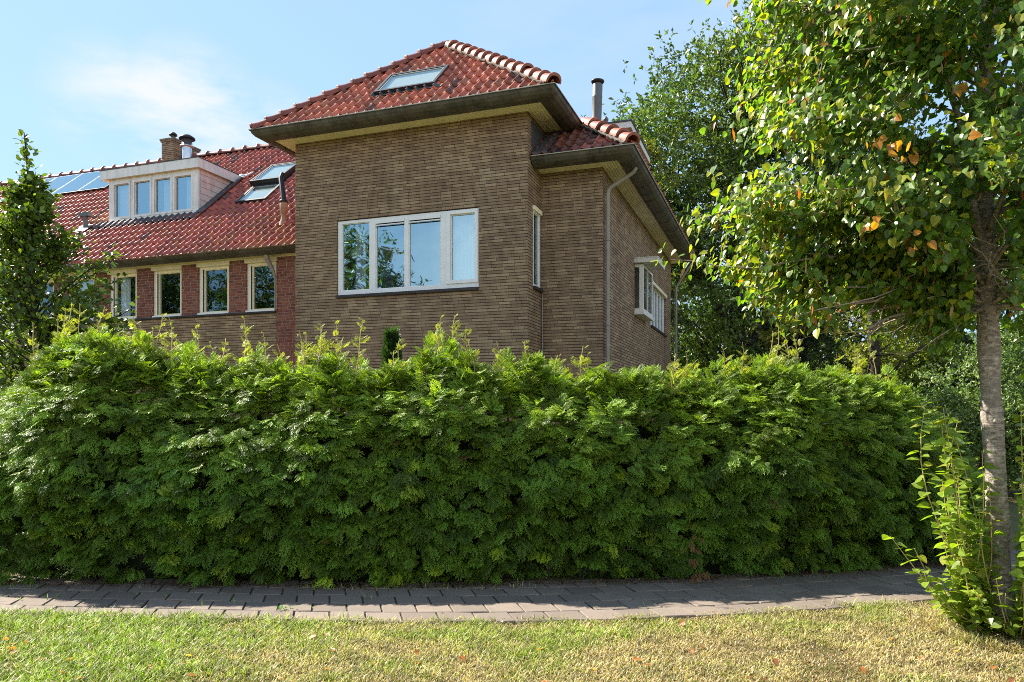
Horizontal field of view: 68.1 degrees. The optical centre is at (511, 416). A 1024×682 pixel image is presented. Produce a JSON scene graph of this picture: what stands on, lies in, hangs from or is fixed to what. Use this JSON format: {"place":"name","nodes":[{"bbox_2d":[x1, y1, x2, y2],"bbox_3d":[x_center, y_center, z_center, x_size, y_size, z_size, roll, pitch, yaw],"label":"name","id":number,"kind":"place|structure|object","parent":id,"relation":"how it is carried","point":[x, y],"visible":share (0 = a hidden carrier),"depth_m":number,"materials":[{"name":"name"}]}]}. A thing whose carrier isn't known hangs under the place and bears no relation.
{"place":"outdoors","nodes":[
{"label":"outdoors","id":0,"kind":"place"},
{"bbox_2d":[0,132,295,418],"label":"terraced house","id":1,"kind":"structure","parent":0,"point":[216,261],"depth_m":17.03,"materials":[{"name":"brown brick"}]},
{"bbox_2d":[36,276,54,314],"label":"window","id":2,"kind":"structure","parent":1,"relation":"in","point":[49,282],"depth_m":17.73,"materials":[{"name":"beige wood"}]},
{"bbox_2d":[66,273,94,320],"bbox_3d":[-9.882,-2.761,17.427,0.850,1.149,0.140,0,0,20],"label":"window","id":3,"kind":"structure","parent":1,"relation":"in","point":[75,282],"depth_m":17.43,"materials":[{"name":"beige wood"}]},
{"bbox_2d":[78,280,92,317],"bbox_3d":[-9.821,-2.710,17.582,0.760,0.980,0.039,0,0,20],"label":"net curtain","id":4,"kind":"object","parent":1,"relation":"in","point":[85,286],"depth_m":17.62,"materials":[{"name":"white fabric"}]},
{"bbox_2d":[107,269,137,318],"bbox_3d":[-8.705,-2.761,17.008,0.844,1.149,0.140,0,0,20],"label":"window","id":5,"kind":"structure","parent":1,"relation":"in","point":[131,272],"depth_m":17.07,"materials":[{"name":"beige wood"}]},
{"bbox_2d":[120,185,128,215],"bbox_3d":[-9.398,-5.275,18.513,0.490,0.950,0.039,0,0,20],"label":"dormer curtain","id":6,"kind":"object","parent":1,"relation":"in","point":[124,200],"visible":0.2,"depth_m":18.54,"materials":[{"name":"fabric"}]},
{"bbox_2d":[121,277,130,316],"bbox_3d":[-8.771,-2.710,17.207,0.270,0.980,0.039,0,0,20],"label":"pale curtain","id":7,"kind":"object","parent":1,"relation":"in","point":[125,294],"visible":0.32,"depth_m":17.20,"materials":[{"name":"white fabric"}]},
{"bbox_2d":[151,265,181,316],"bbox_3d":[-7.523,-2.761,16.586,0.836,1.149,0.140,0,0,20],"label":"window","id":8,"kind":"structure","parent":1,"relation":"in","point":[158,271],"depth_m":16.67,"materials":[{"name":"beige wood"}]},
{"bbox_2d":[164,179,169,210],"bbox_3d":[-8.235,-5.275,18.098,0.200,0.950,0.039,0,0,20],"label":"dormer curtain","id":9,"kind":"object","parent":1,"relation":"in","point":[166,195],"visible":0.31,"depth_m":18.09,"materials":[{"name":"fabric"}]},
{"bbox_2d":[187,177,190,208],"bbox_3d":[-7.547,-5.275,17.853,0.300,0.950,0.040,0,0,20],"label":"dormer curtain","id":10,"kind":"object","parent":1,"relation":"in","point":[188,192],"visible":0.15,"depth_m":17.89,"materials":[{"name":"fabric"}]},
{"bbox_2d":[196,261,229,314],"bbox_3d":[-6.344,-2.761,16.165,0.849,1.149,0.140,0,0,20],"label":"window","id":11,"kind":"structure","parent":1,"relation":"in","point":[204,267],"depth_m":16.22,"materials":[{"name":"beige wood"}]},
{"bbox_2d":[244,257,276,311],"bbox_3d":[-5.194,-2.761,15.757,0.795,1.149,0.140,0,0,20],"label":"window","id":12,"kind":"structure","parent":1,"relation":"in","point":[251,263],"depth_m":15.84,"materials":[{"name":"beige wood"}]},
{"bbox_2d":[0,0,1016,359],"label":"sky","id":13,"kind":"structure","parent":0,"point":[92,83],"materials":[{"name":"blue"}]},
{"bbox_2d":[0,457,1023,681],"bbox_3d":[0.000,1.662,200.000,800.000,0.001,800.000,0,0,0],"label":"ground","id":14,"kind":"structure","parent":0,"point":[1014,512],"depth_m":5.32,"materials":[{"name":"green plant"}]},
{"bbox_2d":[0,129,141,473],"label":"fruit tree","id":15,"kind":"object","parent":14,"relation":"on","point":[28,213],"visible":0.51,"depth_m":10.02,"materials":[{"name":"green plant"}]},
{"bbox_2d":[377,326,403,423],"bbox_3d":[-1.529,0.241,9.604,0.685,2.818,0.685,0,0,0],"label":"cone conifer","id":16,"kind":"object","parent":14,"relation":"on","point":[390,340],"visible":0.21,"depth_m":9.53,"materials":[{"name":"green plant"}]},
{"bbox_2d":[248,40,696,428],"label":"corner house","id":17,"kind":"structure","parent":14,"relation":"on","point":[577,226],"depth_m":13.15,"materials":[{"name":"brown brick"}]},
{"bbox_2d":[356,224,365,289],"bbox_3d":[-2.760,-2.880,13.831,0.220,1.320,0.039,0,0,20],"label":"side curtain","id":18,"kind":"object","parent":17,"relation":"in","point":[360,256],"visible":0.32,"depth_m":13.83,"materials":[{"name":"white fabric"}]},
{"bbox_2d":[381,222,393,287],"bbox_3d":[-2.252,-2.880,13.650,0.260,1.320,0.040,0,0,20],"label":"blue curtain","id":19,"kind":"object","parent":17,"relation":"in","point":[387,256],"visible":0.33,"depth_m":13.65,"materials":[{"name":"blue fabric"}]},
{"bbox_2d":[335,208,478,297],"bbox_3d":[-1.858,-2.842,13.287,2.765,1.395,0.160,0,0,20],"label":"window","id":20,"kind":"structure","parent":17,"relation":"in","point":[447,284],"depth_m":13.27,"materials":[{"name":"white paint"}]},
{"bbox_2d":[453,215,474,279],"bbox_3d":[-0.798,-2.880,13.111,0.600,1.320,0.036,0,0,20],"label":"sheer curtain","id":21,"kind":"object","parent":17,"relation":"in","point":[463,247],"visible":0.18,"depth_m":13.12,"materials":[{"name":"fabric"}]},
{"bbox_2d":[532,205,542,292],"bbox_3d":[0.417,-2.860,12.961,0.110,1.410,0.435,0,0,20],"label":"window","id":22,"kind":"structure","parent":17,"relation":"in","point":[537,212],"depth_m":13.11,"materials":[{"name":"white paint"}]},
{"bbox_2d":[633,256,664,320],"bbox_3d":[2.930,-2.690,16.094,0.560,1.150,1.355,0,0,20],"label":"window","id":23,"kind":"structure","parent":17,"relation":"in","point":[643,264],"depth_m":15.63,"materials":[{"name":"white paint"}]},
{"bbox_2d":[650,281,666,336],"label":"window","id":24,"kind":"structure","parent":17,"relation":"in","point":[659,296],"depth_m":18.90,"materials":[{"name":"white paint"}]},
{"bbox_2d":[0,303,986,588],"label":"hedge","id":25,"kind":"object","parent":14,"relation":"on","point":[184,479],"visible":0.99,"depth_m":7.59,"materials":[{"name":"green plant"}]},
{"bbox_2d":[0,549,1021,623],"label":"footpath","id":26,"kind":"structure","parent":14,"relation":"on","point":[737,594],"depth_m":6.89,"materials":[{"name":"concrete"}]},
{"bbox_2d":[274,605,297,610],"bbox_3d":[-1.929,1.618,6.430,0.244,0.031,0.141,0,0,0],"label":"weed","id":27,"kind":"object","parent":26,"relation":"on","point":[282,606],"visible":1,"depth_m":6.42,"materials":[{"name":"green plant"}]},
{"bbox_2d":[1,563,945,590],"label":"leaf litter","id":28,"kind":"object","parent":26,"relation":"on","point":[560,583],"visible":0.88,"depth_m":7.41,"materials":[{"name":"brown plant"}]},
{"bbox_2d":[639,129,697,306],"bbox_3d":[4.514,-3.731,24.035,2.858,10.812,2.892,0,0,21],"label":"yellowing tree","id":29,"kind":"object","parent":14,"relation":"on","point":[682,288],"visible":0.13,"depth_m":23.52,"materials":[{"name":"green plant"}]},
{"bbox_2d":[678,620,684,626],"bbox_3d":[1.324,1.625,5.933,0.068,0.017,0.056,-37,38,-6],"label":"fallen leaf","id":30,"kind":"object","parent":14,"relation":"on","point":[682,622],"visible":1,"depth_m":5.94,"materials":[{"name":"orange plant"}]},
{"bbox_2d":[670,296,748,423],"bbox_3d":[7.607,-2.017,33.766,8.530,7.382,6.778,0,0,-15],"label":"broadleaf tree","id":31,"kind":"object","parent":14,"relation":"on","point":[695,317],"visible":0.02,"depth_m":32.66,"materials":[{"name":"green plant"}]},
{"bbox_2d":[581,0,964,419],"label":"oak tree","id":32,"kind":"object","parent":14,"relation":"on","point":[727,157],"visible":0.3,"depth_m":25.73,"materials":[{"name":"green plant"}]},
{"bbox_2d":[772,658,778,665],"bbox_3d":[1.751,1.626,5.023,0.041,0.015,0.064,-17,29,-15],"label":"fallen leaf","id":33,"kind":"object","parent":14,"relation":"on","point":[775,661],"visible":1,"depth_m":5.03,"materials":[{"name":"orange plant"}]},
{"bbox_2d":[679,247,897,420],"bbox_3d":[10.966,-2.804,30.497,8.928,9.079,6.047,0,0,12],"label":"broadleaf tree","id":34,"kind":"object","parent":14,"relation":"on","point":[814,355],"visible":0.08,"depth_m":29.73,"materials":[{"name":"green plant"}]},
{"bbox_2d":[756,286,832,417],"bbox_3d":[6.838,-0.847,18.212,1.843,5.008,2.002,0,0,18],"label":"birch tree","id":35,"kind":"object","parent":14,"relation":"on","point":[768,337],"visible":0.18,"depth_m":18.14,"materials":[{"name":"green plant"}]},
{"bbox_2d":[730,222,904,421],"bbox_3d":[13.778,-4.158,34.378,9.987,11.664,7.448,0,0,0],"label":"broadleaf tree","id":36,"kind":"object","parent":14,"relation":"on","point":[816,364],"visible":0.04,"depth_m":33.51,"materials":[{"name":"green plant"}]},
{"bbox_2d":[650,0,1023,640],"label":"lime tree","id":37,"kind":"object","parent":14,"relation":"on","point":[927,214],"visible":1,"depth_m":5.62,"materials":[{"name":"green plant"}]},
{"bbox_2d":[858,667,865,673],"bbox_3d":[2.261,1.631,4.880,0.052,0.016,0.067,6,11,-16],"label":"fallen leaf","id":38,"kind":"object","parent":14,"relation":"on","point":[863,669],"visible":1,"depth_m":4.89,"materials":[{"name":"orange plant"}]},
{"bbox_2d":[816,285,979,423],"bbox_3d":[8.944,-1.600,17.473,3.826,6.518,2.722,0,0,0],"label":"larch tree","id":39,"kind":"object","parent":14,"relation":"on","point":[904,369],"visible":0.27,"depth_m":16.92,"materials":[{"name":"green plant"}]},
{"bbox_2d":[814,236,1022,414],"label":"broadleaf tree","id":40,"kind":"object","parent":14,"relation":"on","point":[1012,320],"visible":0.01,"depth_m":30.98,"materials":[{"name":"green plant"}]},
{"bbox_2d":[880,265,1023,471],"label":"broadleaf tree","id":41,"kind":"object","parent":14,"relation":"on","point":[965,340],"depth_m":21.98,"materials":[{"name":"green plant"}]},
{"bbox_2d":[903,326,1023,492],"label":"variegated shrub","id":42,"kind":"object","parent":14,"relation":"on","point":[972,423],"visible":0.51,"depth_m":14.86,"materials":[{"name":"green plant"}]},
{"bbox_2d":[950,304,1023,497],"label":"laurel shrub","id":43,"kind":"object","parent":14,"relation":"on","point":[1015,486],"visible":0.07,"depth_m":15.74,"materials":[{"name":"green plant"}]},
{"bbox_2d":[1008,676,1015,681],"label":"fallen leaf","id":44,"kind":"object","parent":14,"relation":"on","point":[1011,679],"visible":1,"depth_m":4.71,"materials":[{"name":"orange plant"}]},
{"bbox_2d":[749,308,866,423],"bbox_3d":[7.587,-0.847,19.097,3.699,5.013,3.068,0,0,0],"label":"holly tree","id":45,"kind":"object","parent":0,"point":[804,356],"visible":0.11,"depth_m":18.65,"materials":[{"name":"green plant"}]},
{"bbox_2d":[835,296,975,353],"bbox_3d":[10.217,-1.444,19.454,3.656,6.214,2.599,0,0,0],"label":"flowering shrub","id":46,"kind":"object","parent":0,"point":[852,307],"depth_m":19.65,"materials":[{"name":"green plant"}]}
]}

